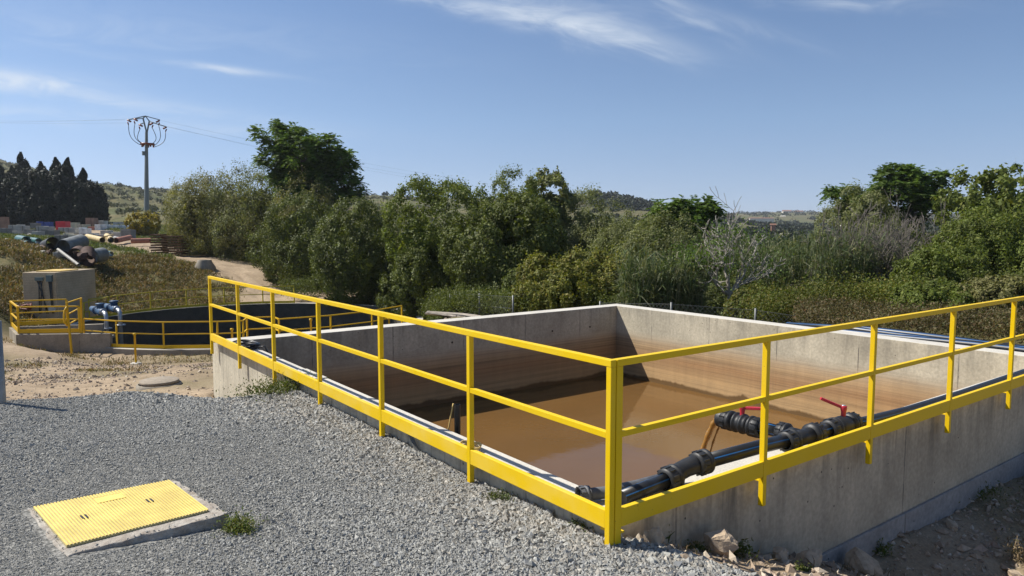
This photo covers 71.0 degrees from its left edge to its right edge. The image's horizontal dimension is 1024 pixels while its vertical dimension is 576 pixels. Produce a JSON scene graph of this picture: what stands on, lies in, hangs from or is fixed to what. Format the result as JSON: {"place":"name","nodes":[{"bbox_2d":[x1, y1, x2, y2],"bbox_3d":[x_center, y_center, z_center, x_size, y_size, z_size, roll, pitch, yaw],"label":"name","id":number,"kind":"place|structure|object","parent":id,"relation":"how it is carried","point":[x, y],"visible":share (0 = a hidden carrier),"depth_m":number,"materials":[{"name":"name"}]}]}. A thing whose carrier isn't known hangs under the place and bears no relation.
{"place":"outdoors","nodes":[
{"label":"outdoors","id":0,"kind":"place"},
{"bbox_2d":[0,388,759,575],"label":"gravel","id":1,"kind":"structure","parent":0,"point":[342,432],"depth_m":4.87,"materials":[{"name":"gravel"}]},
{"bbox_2d":[209,505,271,537],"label":"weed","id":2,"kind":"object","parent":1,"relation":"on","point":[235,525],"visible":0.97,"depth_m":4.17,"materials":[{"name":"green plant"}]},
{"bbox_2d":[0,160,1023,575],"bbox_3d":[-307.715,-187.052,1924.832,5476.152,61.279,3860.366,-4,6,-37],"label":"ground","id":3,"kind":"structure","parent":0,"point":[242,270],"depth_m":6.34,"materials":[{"name":"gravel"}]},
{"bbox_2d":[0,321,5,403],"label":"fence post","id":4,"kind":"object","parent":3,"relation":"on","point":[2,388],"visible":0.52,"depth_m":7.33,"materials":[{"name":"metal"}]},
{"bbox_2d":[0,167,36,224],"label":"conifer","id":5,"kind":"object","parent":3,"relation":"on","point":[3,195],"visible":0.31,"depth_m":122.99,"materials":[{"name":"green plant"}]},
{"bbox_2d":[11,152,30,180],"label":"cypress","id":6,"kind":"object","parent":3,"relation":"on","point":[22,161],"visible":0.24,"depth_m":147.93,"materials":[{"name":"green plant"}]},
{"bbox_2d":[0,163,54,225],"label":"conifer","id":7,"kind":"object","parent":3,"relation":"on","point":[37,183],"visible":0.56,"depth_m":122.36,"materials":[{"name":"green plant"}]},
{"bbox_2d":[40,237,59,249],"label":"scrap pipe","id":8,"kind":"object","parent":3,"relation":"on","point":[53,240],"visible":0.7,"depth_m":47.44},
{"bbox_2d":[22,269,96,324],"bbox_3d":[-21.888,0.402,34.807,1.600,2.585,3.141,0,5,1],"label":"concrete chamber","id":9,"kind":"object","parent":3,"relation":"on","point":[68,285],"visible":0.83,"depth_m":33.57,"materials":[{"name":"concrete"}]},
{"bbox_2d":[9,323,114,353],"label":"concrete wall","id":10,"kind":"structure","parent":3,"relation":"on","point":[90,341],"depth_m":26.78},
{"bbox_2d":[9,299,80,333],"bbox_3d":[-18.045,1.090,27.694,2.036,1.025,3.791,-4,6,-37],"label":"railing","id":11,"kind":"object","parent":10,"relation":"on","point":[16,325],"visible":0.88,"depth_m":26.80,"materials":[{"name":"metal"}]},
{"bbox_2d":[37,163,87,227],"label":"conifer","id":12,"kind":"object","parent":3,"relation":"on","point":[57,206],"visible":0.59,"depth_m":122.91,"materials":[{"name":"green plant"}]},
{"bbox_2d":[63,157,77,180],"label":"cypress","id":13,"kind":"object","parent":3,"relation":"on","point":[71,175],"visible":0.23,"depth_m":140.01,"materials":[{"name":"green plant"}]},
{"bbox_2d":[63,297,82,354],"bbox_3d":[-16.317,1.432,26.898,0.380,2.083,1.824,-2,5,-17],"label":"handrail","id":14,"kind":"object","parent":3,"relation":"on","point":[66,310],"visible":0.88,"depth_m":26.15,"materials":[{"name":"metal"}]},
{"bbox_2d":[66,179,108,224],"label":"conifer","id":15,"kind":"object","parent":3,"relation":"on","point":[93,201],"visible":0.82,"depth_m":123.24,"materials":[{"name":"green plant"}]},
{"bbox_2d":[80,246,95,265],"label":"scrap pipe","id":16,"kind":"object","parent":3,"relation":"on","point":[91,259],"visible":0.88,"depth_m":45.54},
{"bbox_2d":[95,248,109,262],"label":"scrap pipe","id":17,"kind":"object","parent":3,"relation":"on","point":[102,254],"visible":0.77,"depth_m":46.57,"materials":[{"name":"metal"}]},
{"bbox_2d":[3,337,212,380],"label":"weeds","id":18,"kind":"object","parent":3,"relation":"on","point":[92,369],"visible":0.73,"depth_m":24.40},
{"bbox_2d":[0,237,246,325],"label":"dry weeds","id":19,"kind":"object","parent":3,"relation":"on","point":[10,246],"visible":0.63,"depth_m":44.56,"materials":[{"name":"plant"}]},
{"bbox_2d":[28,480,228,556],"bbox_3d":[-2.314,1.420,4.266,0.990,0.200,0.978,-4,7,-42],"label":"manhole","id":20,"kind":"object","parent":3,"relation":"on","point":[109,519],"visible":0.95,"depth_m":4.19,"materials":[{"name":"plastic"}]},
{"bbox_2d":[0,224,262,257],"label":"yard grass","id":21,"kind":"structure","parent":3,"relation":"on","point":[95,244],"depth_m":68.48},
{"bbox_2d":[123,209,161,236],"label":"bush","id":22,"kind":"object","parent":3,"relation":"on","point":[142,228],"visible":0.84,"depth_m":90.78,"materials":[{"name":"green plant"}]},
{"bbox_2d":[127,116,166,221],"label":"power pole","id":23,"kind":"object","parent":3,"relation":"on","point":[146,182],"visible":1,"depth_m":106.52,"materials":[{"name":"metal"}]},
{"bbox_2d":[136,376,181,390],"bbox_3d":[-6.214,1.680,12.643,0.740,0.120,0.740,-4,6,-37],"label":"manhole","id":24,"kind":"object","parent":3,"relation":"on","point":[155,382],"visible":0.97,"depth_m":12.52,"materials":[{"name":"concrete"}]},
{"bbox_2d":[149,234,168,253],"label":"formwork stack","id":25,"kind":"object","parent":3,"relation":"on","point":[156,244],"visible":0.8,"depth_m":59.93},
{"bbox_2d":[160,236,188,254],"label":"formwork stack","id":26,"kind":"object","parent":3,"relation":"on","point":[171,245],"visible":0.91,"depth_m":59.44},
{"bbox_2d":[158,166,242,255],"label":"bush","id":27,"kind":"object","parent":3,"relation":"on","point":[186,211],"visible":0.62,"depth_m":60.93,"materials":[{"name":"green plant"}]},
{"bbox_2d":[194,260,215,270],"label":"concrete ring","id":28,"kind":"object","parent":3,"relation":"on","point":[205,264],"visible":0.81,"depth_m":51.56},
{"bbox_2d":[196,185,287,261],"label":"bush","id":29,"kind":"object","parent":3,"relation":"on","point":[225,233],"visible":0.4,"depth_m":59.64,"materials":[{"name":"green plant"}]},
{"bbox_2d":[196,156,289,261],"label":"bush","id":30,"kind":"object","parent":3,"relation":"on","point":[253,197],"visible":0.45,"depth_m":59.67,"materials":[{"name":"green plant"}]},
{"bbox_2d":[70,303,422,355],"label":"round tank","id":31,"kind":"object","parent":3,"relation":"on","point":[286,310],"visible":0.29,"depth_m":40.62,"materials":[{"name":"concrete"}]},
{"bbox_2d":[89,303,111,331],"bbox_3d":[-18.643,2.474,32.604,0.437,3.630,2.540,-4,7,-42],"label":"pump pipe","id":32,"kind":"object","parent":31,"relation":"attached to","point":[98,309],"visible":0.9,"depth_m":32.02,"materials":[{"name":"metal"}]},
{"bbox_2d":[104,300,125,343],"bbox_3d":[-18.627,2.380,33.702,0.436,3.630,2.540,-4,7,-42],"label":"pump pipe","id":33,"kind":"object","parent":31,"relation":"attached to","point":[112,306],"visible":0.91,"depth_m":32.95,"materials":[{"name":"metal"}]},
{"bbox_2d":[83,318,244,348],"bbox_3d":[-13.255,1.713,26.875,6.447,1.022,0.728,0,5,6],"label":"railing","id":34,"kind":"object","parent":31,"relation":"on","point":[117,345],"visible":0.82,"depth_m":26.63,"materials":[{"name":"metal"}]},
{"bbox_2d":[88,286,294,318],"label":"railing","id":35,"kind":"object","parent":31,"relation":"on","point":[174,307],"visible":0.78,"depth_m":40.08,"materials":[{"name":"metal"}]},
{"bbox_2d":[278,305,402,333],"bbox_3d":[-6.681,1.490,29.482,0.609,1.022,6.145,4,6,41],"label":"railing","id":36,"kind":"object","parent":31,"relation":"on","point":[331,326],"visible":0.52,"depth_m":28.62,"materials":[{"name":"metal"}]},
{"bbox_2d":[216,374,327,400],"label":"weed","id":37,"kind":"object","parent":3,"relation":"on","point":[271,389],"visible":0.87,"depth_m":8.28,"materials":[{"name":"green plant"}]},
{"bbox_2d":[254,368,329,401],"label":"weed","id":38,"kind":"object","parent":3,"relation":"on","point":[289,383],"visible":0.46,"depth_m":8.39,"materials":[{"name":"green plant"}]},
{"bbox_2d":[244,189,357,286],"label":"bush","id":39,"kind":"object","parent":3,"relation":"on","point":[287,251],"visible":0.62,"depth_m":49.63,"materials":[{"name":"green plant"}]},
{"bbox_2d":[261,166,350,267],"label":"bush","id":40,"kind":"object","parent":3,"relation":"on","point":[294,209],"visible":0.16,"depth_m":56.29,"materials":[{"name":"green plant"}]},
{"bbox_2d":[245,118,371,210],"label":"pinnate tree","id":41,"kind":"object","parent":3,"relation":"on","point":[291,149],"visible":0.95,"depth_m":58.45,"materials":[{"name":"green plant"}]},
{"bbox_2d":[0,159,637,237],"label":"hill scrub","id":42,"kind":"object","parent":3,"relation":"on","point":[153,208],"visible":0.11,"depth_m":324.81,"materials":[{"name":"green plant"}]},
{"bbox_2d":[274,272,390,298],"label":"track undergrowth","id":43,"kind":"object","parent":3,"relation":"on","point":[301,286],"visible":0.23,"depth_m":44.95,"materials":[{"name":"green plant"}]},
{"bbox_2d":[305,192,400,306],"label":"bush","id":44,"kind":"object","parent":3,"relation":"on","point":[355,260],"visible":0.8,"depth_m":41.08,"materials":[{"name":"green plant"}]},
{"bbox_2d":[352,195,418,273],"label":"bush","id":45,"kind":"object","parent":3,"relation":"on","point":[397,230],"visible":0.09,"depth_m":55.87,"materials":[{"name":"green plant"}]},
{"bbox_2d":[373,244,454,320],"bbox_3d":[-4.985,-0.234,37.086,4.237,4.111,4.009,-4,6,-37],"label":"bush","id":46,"kind":"object","parent":3,"relation":"on","point":[411,286],"visible":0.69,"depth_m":36.07,"materials":[{"name":"green plant"}]},
{"bbox_2d":[379,173,507,290],"bbox_3d":[-3.281,-2.442,39.224,6.825,7.773,6.521,1,5,17],"label":"leafy tree","id":47,"kind":"object","parent":3,"relation":"on","point":[416,234],"visible":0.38,"depth_m":37.49,"materials":[{"name":"green plant"}]},
{"bbox_2d":[425,311,480,316],"bbox_3d":[-1.604,0.884,22.730,2.320,0.187,1.324,7,-2,-6],"label":"earth heap","id":48,"kind":"object","parent":3,"relation":"on","point":[444,314],"visible":0.52,"depth_m":22.21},
{"bbox_2d":[449,293,513,314],"bbox_3d":[-1.115,0.710,24.649,0.058,1.208,3.832,-4,6,-37],"label":"wire fence","id":49,"kind":"object","parent":3,"relation":"on","point":[512,304],"visible":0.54,"depth_m":24.09,"materials":[{"name":"metal"}]},
{"bbox_2d":[481,487,517,500],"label":"weed","id":50,"kind":"object","parent":3,"relation":"on","point":[501,495],"visible":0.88,"depth_m":4.98,"materials":[{"name":"green plant"}]},
{"bbox_2d":[436,184,571,314],"bbox_3d":[-0.137,-1.623,32.968,6.219,6.227,6.321,-4,6,-37],"label":"leafy tree","id":51,"kind":"object","parent":3,"relation":"on","point":[495,256],"visible":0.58,"depth_m":31.38,"materials":[{"name":"green plant"}]},
{"bbox_2d":[498,265,517,313],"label":"bush","id":52,"kind":"object","parent":3,"relation":"on","point":[510,279],"visible":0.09,"depth_m":28.43,"materials":[{"name":"green plant"}]},
{"bbox_2d":[475,163,541,230],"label":"leafy tree","id":53,"kind":"object","parent":3,"relation":"on","point":[499,181],"visible":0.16,"depth_m":42.76,"materials":[{"name":"green plant"}]},
{"bbox_2d":[5,315,1023,575],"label":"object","id":54,"kind":"object","parent":3,"relation":"on","point":[785,563],"visible":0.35,"depth_m":6.76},
{"bbox_2d":[524,165,577,247],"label":"leafy tree","id":55,"kind":"object","parent":3,"relation":"on","point":[556,178],"visible":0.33,"depth_m":44.92,"materials":[{"name":"green plant"}]},
{"bbox_2d":[508,249,610,312],"bbox_3d":[1.595,0.042,25.637,3.580,2.831,3.309,3,6,30],"label":"bush","id":56,"kind":"object","parent":3,"relation":"on","point":[534,273],"visible":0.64,"depth_m":24.98,"materials":[{"name":"green plant"}]},
{"bbox_2d":[415,280,723,320],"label":"bramble undergrowth","id":57,"kind":"object","parent":3,"relation":"on","point":[437,302],"visible":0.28,"depth_m":24.95,"materials":[{"name":"green plant"}]},
{"bbox_2d":[562,244,630,301],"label":"bush","id":58,"kind":"object","parent":3,"relation":"on","point":[598,264],"visible":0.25,"depth_m":26.47,"materials":[{"name":"green plant"}]},
{"bbox_2d":[560,182,638,262],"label":"leafy tree","id":59,"kind":"object","parent":3,"relation":"on","point":[581,236],"visible":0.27,"depth_m":44.20,"materials":[{"name":"green plant"}]},
{"bbox_2d":[212,304,1023,563],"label":"settling tank","id":60,"kind":"object","parent":3,"relation":"on","point":[836,506],"visible":0.54,"depth_m":11.24,"materials":[{"name":"concrete"}]},
{"bbox_2d":[232,339,268,352],"bbox_3d":[-3.917,1.428,10.717,0.461,1.244,0.756,-4,6,-37],"label":"hose coil","id":61,"kind":"object","parent":60,"relation":"on","point":[251,344],"visible":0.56,"depth_m":10.60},
{"bbox_2d":[208,276,624,545],"bbox_3d":[-2.014,0.715,7.668,0.134,1.215,8.778,-4,6,-37],"label":"railing","id":62,"kind":"object","parent":60,"relation":"on","point":[571,502],"visible":0.92,"depth_m":5.36,"materials":[{"name":"metal"}]},
{"bbox_2d":[448,403,460,434],"bbox_3d":[-0.534,2.271,6.593,0.134,2.466,0.056,-1,5,-6],"label":"standpipe","id":63,"kind":"object","parent":60,"relation":"on","point":[457,425],"visible":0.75,"depth_m":6.49,"materials":[{"name":"plastic"}]},
{"bbox_2d":[403,375,821,487],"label":"water","id":64,"kind":"structure","parent":60,"relation":"in","point":[576,456],"depth_m":12.24,"materials":[{"name":"liquid"}]},
{"bbox_2d":[575,473,662,500],"bbox_3d":[0.764,1.344,4.834,0.733,0.117,0.130,-2,5,-24],"label":"drain hose","id":65,"kind":"object","parent":60,"relation":"on","point":[589,493],"visible":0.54,"depth_m":4.70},
{"bbox_2d":[600,296,1023,544],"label":"railing","id":66,"kind":"object","parent":60,"relation":"on","point":[762,468],"visible":0.95,"depth_m":5.17,"materials":[{"name":"metal"}]},
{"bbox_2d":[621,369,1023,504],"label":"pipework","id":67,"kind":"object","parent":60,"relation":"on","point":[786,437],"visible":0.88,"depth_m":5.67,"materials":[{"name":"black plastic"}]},
{"bbox_2d":[700,419,719,451],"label":"water stream","id":68,"kind":"structure","parent":67,"relation":"attached to","point":[709,432],"depth_m":6.47,"materials":[{"name":"brown"}]},
{"bbox_2d":[581,211,660,266],"bbox_3d":[5.887,-1.030,37.054,5.358,5.802,5.260,-4,6,-37],"label":"bush","id":69,"kind":"object","parent":3,"relation":"on","point":[616,232],"visible":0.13,"depth_m":36.01,"materials":[{"name":"green plant"}]},
{"bbox_2d":[643,527,664,543],"bbox_3d":[0.867,1.506,4.343,0.093,0.116,0.139,-4,0,36],"label":"rock","id":70,"kind":"object","parent":3,"relation":"on","point":[654,535],"visible":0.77,"depth_m":4.30,"materials":[{"name":"stone"}]},
{"bbox_2d":[606,243,727,313],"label":"reeds","id":71,"kind":"object","parent":3,"relation":"on","point":[662,285],"visible":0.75,"depth_m":22.87,"materials":[{"name":"green plant"}]},
{"bbox_2d":[616,203,736,285],"bbox_3d":[7.403,-0.915,33.056,5.571,6.050,5.584,-4,6,-37],"label":"bush","id":72,"kind":"object","parent":3,"relation":"on","point":[663,222],"visible":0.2,"depth_m":32.67,"materials":[{"name":"green plant"}]},
{"bbox_2d":[641,193,728,253],"bbox_3d":[8.429,-1.288,35.153,4.274,6.695,2.956,-1,5,-9],"label":"pinnate tree","id":73,"kind":"object","parent":3,"relation":"on","point":[708,207],"visible":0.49,"depth_m":34.36,"materials":[{"name":"green plant"}]},
{"bbox_2d":[684,539,710,552],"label":"weed","id":74,"kind":"object","parent":3,"relation":"on","point":[698,546],"visible":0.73,"depth_m":4.71,"materials":[{"name":"green plant"}]},
{"bbox_2d":[663,220,739,303],"bbox_3d":[6.519,-0.164,25.074,2.646,4.400,3.024,0,5,-3],"label":"half dead tree","id":75,"kind":"object","parent":3,"relation":"on","point":[686,250],"visible":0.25,"depth_m":24.50,"materials":[{"name":"green plant"}]},
{"bbox_2d":[704,529,738,556],"bbox_3d":[1.395,1.697,4.727,0.219,0.167,0.144,-7,14,-16],"label":"rock","id":76,"kind":"object","parent":3,"relation":"on","point":[721,542],"visible":0.89,"depth_m":4.68,"materials":[{"name":"stone"}]},
{"bbox_2d":[599,301,843,322],"bbox_3d":[5.254,0.917,19.287,7.057,0.997,0.590,4,6,38],"label":"wire fence","id":77,"kind":"object","parent":3,"relation":"on","point":[755,312],"visible":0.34,"depth_m":18.94,"materials":[{"name":"metal"}]},
{"bbox_2d":[699,268,766,315],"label":"bush","id":78,"kind":"object","parent":3,"relation":"on","point":[717,292],"visible":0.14,"depth_m":26.52,"materials":[{"name":"green plant"}]},
{"bbox_2d":[677,186,793,299],"bbox_3d":[7.546,-0.686,23.853,3.774,5.362,3.828,1,5,7],"label":"half dead tree","id":79,"kind":"object","parent":3,"relation":"on","point":[736,240],"visible":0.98,"depth_m":23.71,"materials":[{"name":"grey plant"}]},
{"bbox_2d":[733,536,758,558],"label":"weed","id":80,"kind":"object","parent":3,"relation":"on","point":[742,549],"visible":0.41,"depth_m":4.86,"materials":[{"name":"green plant"}]},
{"bbox_2d":[721,283,798,323],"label":"bush","id":81,"kind":"object","parent":3,"relation":"on","point":[727,305],"visible":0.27,"depth_m":21.26,"materials":[{"name":"green plant"}]},
{"bbox_2d":[588,190,951,246],"bbox_3d":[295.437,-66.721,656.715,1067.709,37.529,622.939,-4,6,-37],"label":"distant woods","id":82,"kind":"object","parent":3,"relation":"on","point":[789,225],"visible":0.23,"depth_m":417.83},
{"bbox_2d":[772,546,787,561],"bbox_3d":[1.925,1.926,5.162,0.111,0.112,0.136,11,6,24],"label":"rock","id":83,"kind":"object","parent":3,"relation":"on","point":[780,553],"visible":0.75,"depth_m":5.13,"materials":[{"name":"stone"}]},
{"bbox_2d":[795,548,821,567],"bbox_3d":[2.203,2.015,5.334,0.180,0.141,0.235,-5,4,42],"label":"rock","id":84,"kind":"object","parent":3,"relation":"on","point":[807,556],"visible":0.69,"depth_m":5.28,"materials":[{"name":"stone"}]},
{"bbox_2d":[707,220,926,290],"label":"tall reeds","id":85,"kind":"object","parent":3,"relation":"on","point":[798,272],"visible":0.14,"depth_m":29.98,"materials":[{"name":"green plant"}]},
{"bbox_2d":[732,259,944,323],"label":"undergrowth","id":86,"kind":"object","parent":3,"relation":"on","point":[773,301],"visible":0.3,"depth_m":19.54,"materials":[{"name":"green plant"}]},
{"bbox_2d":[779,226,898,288],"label":"drooping reeds","id":87,"kind":"object","parent":3,"relation":"on","point":[839,262],"visible":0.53,"depth_m":27.38,"materials":[{"name":"green plant"}]},
{"bbox_2d":[725,209,958,221],"bbox_3d":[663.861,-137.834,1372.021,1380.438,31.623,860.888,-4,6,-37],"label":"village trees","id":88,"kind":"object","parent":3,"relation":"on","point":[763,213],"visible":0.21,"depth_m":1168.43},
{"bbox_2d":[665,477,1023,575],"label":"dry litter","id":89,"kind":"object","parent":3,"relation":"on","point":[836,563],"visible":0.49,"depth_m":5.24,"materials":[{"name":"plant"}]},
{"bbox_2d":[786,198,922,286],"bbox_3d":[13.179,-1.416,28.176,4.862,4.191,2.527,0,5,-3],"label":"bare bush","id":90,"kind":"object","parent":3,"relation":"on","point":[865,232],"visible":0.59,"depth_m":28.10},
{"bbox_2d":[811,178,903,242],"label":"bush","id":91,"kind":"object","parent":3,"relation":"on","point":[855,207],"visible":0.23,"depth_m":46.06,"materials":[{"name":"green plant"}]},
{"bbox_2d":[844,547,882,575],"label":"rock","id":92,"kind":"object","parent":3,"relation":"on","point":[858,559],"visible":0.94,"depth_m":5.73,"materials":[{"name":"stone"}]},
{"bbox_2d":[872,537,898,557],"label":"weed","id":93,"kind":"object","parent":3,"relation":"on","point":[880,548],"visible":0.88,"depth_m":6.25,"materials":[{"name":"green plant"}]},
{"bbox_2d":[816,162,967,231],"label":"pinnate tree","id":94,"kind":"object","parent":3,"relation":"on","point":[914,188],"visible":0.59,"depth_m":47.88,"materials":[{"name":"green plant"}]},
{"bbox_2d":[844,213,944,262],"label":"bush","id":95,"kind":"object","parent":3,"relation":"on","point":[896,227],"visible":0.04,"depth_m":43.58,"materials":[{"name":"green plant"}]},
{"bbox_2d":[785,292,1023,343],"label":"brown undergrowth","id":96,"kind":"object","parent":3,"relation":"on","point":[819,312],"visible":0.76,"depth_m":14.26,"materials":[{"name":"plant"}]},
{"bbox_2d":[785,322,1023,346],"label":"black pipe","id":97,"kind":"object","parent":3,"relation":"on","point":[822,325],"visible":0.34,"depth_m":12.82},
{"bbox_2d":[798,322,1019,344],"bbox_3d":[7.760,0.977,11.465,0.738,0.309,7.876,-3,6,-31],"label":"black pipe","id":98,"kind":"object","parent":3,"relation":"on","point":[920,333],"visible":0.17,"depth_m":12.22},
{"bbox_2d":[861,186,958,282],"bbox_3d":[16.360,-1.806,28.908,4.894,4.456,2.650,0,5,-2],"label":"bare bush","id":99,"kind":"object","parent":3,"relation":"on","point":[901,244],"visible":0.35,"depth_m":28.64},
{"bbox_2d":[816,327,1023,351],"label":"black pipe","id":100,"kind":"object","parent":3,"relation":"on","point":[997,346],"visible":0.24,"depth_m":11.72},
{"bbox_2d":[886,276,987,327],"bbox_3d":[10.430,0.513,17.603,2.375,1.558,2.145,2,5,27],"label":"bush","id":101,"kind":"object","parent":3,"relation":"on","point":[933,290],"visible":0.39,"depth_m":17.33,"materials":[{"name":"green plant"}]},
{"bbox_2d":[886,240,996,284],"bbox_3d":[14.620,-0.065,25.137,3.351,3.237,3.613,-1,5,-13],"label":"bush","id":102,"kind":"object","parent":3,"relation":"on","point":[930,260],"visible":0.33,"depth_m":24.15,"materials":[{"name":"green plant"}]},
{"bbox_2d":[919,198,1023,278],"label":"bush","id":103,"kind":"object","parent":3,"relation":"on","point":[997,239],"visible":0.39,"depth_m":25.61,"materials":[{"name":"green plant"}]},
{"bbox_2d":[930,158,1023,242],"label":"leafy tree","id":104,"kind":"object","parent":3,"relation":"on","point":[1005,198],"visible":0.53,"depth_m":40.90,"materials":[{"name":"green plant"}]},
{"bbox_2d":[955,270,1023,330],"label":"bush","id":105,"kind":"object","parent":3,"relation":"on","point":[1007,286],"visible":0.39,"depth_m":16.73,"materials":[{"name":"green plant"}]},
{"bbox_2d":[959,480,1023,510],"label":"weed","id":106,"kind":"object","parent":3,"relation":"on","point":[986,488],"visible":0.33,"depth_m":7.54,"materials":[{"name":"green plant"}]},
{"bbox_2d":[994,528,1023,567],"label":"weed","id":107,"kind":"object","parent":3,"relation":"on","point":[1016,552],"visible":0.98,"depth_m":6.39,"materials":[{"name":"plant"}]},
{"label":"scrap pipe","id":108,"kind":"object","parent":3,"relation":"on","visible":0},
{"bbox_2d":[56,234,88,251],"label":"scrap pipe","id":109,"kind":"object","parent":108,"relation":"on","point":[67,244],"visible":0.73,"depth_m":47.90,"materials":[{"name":"metal"}]},
{"bbox_2d":[0,0,1023,213],"label":"sky","id":110,"kind":"structure","parent":0,"point":[767,103],"materials":[{"name":"blue"}]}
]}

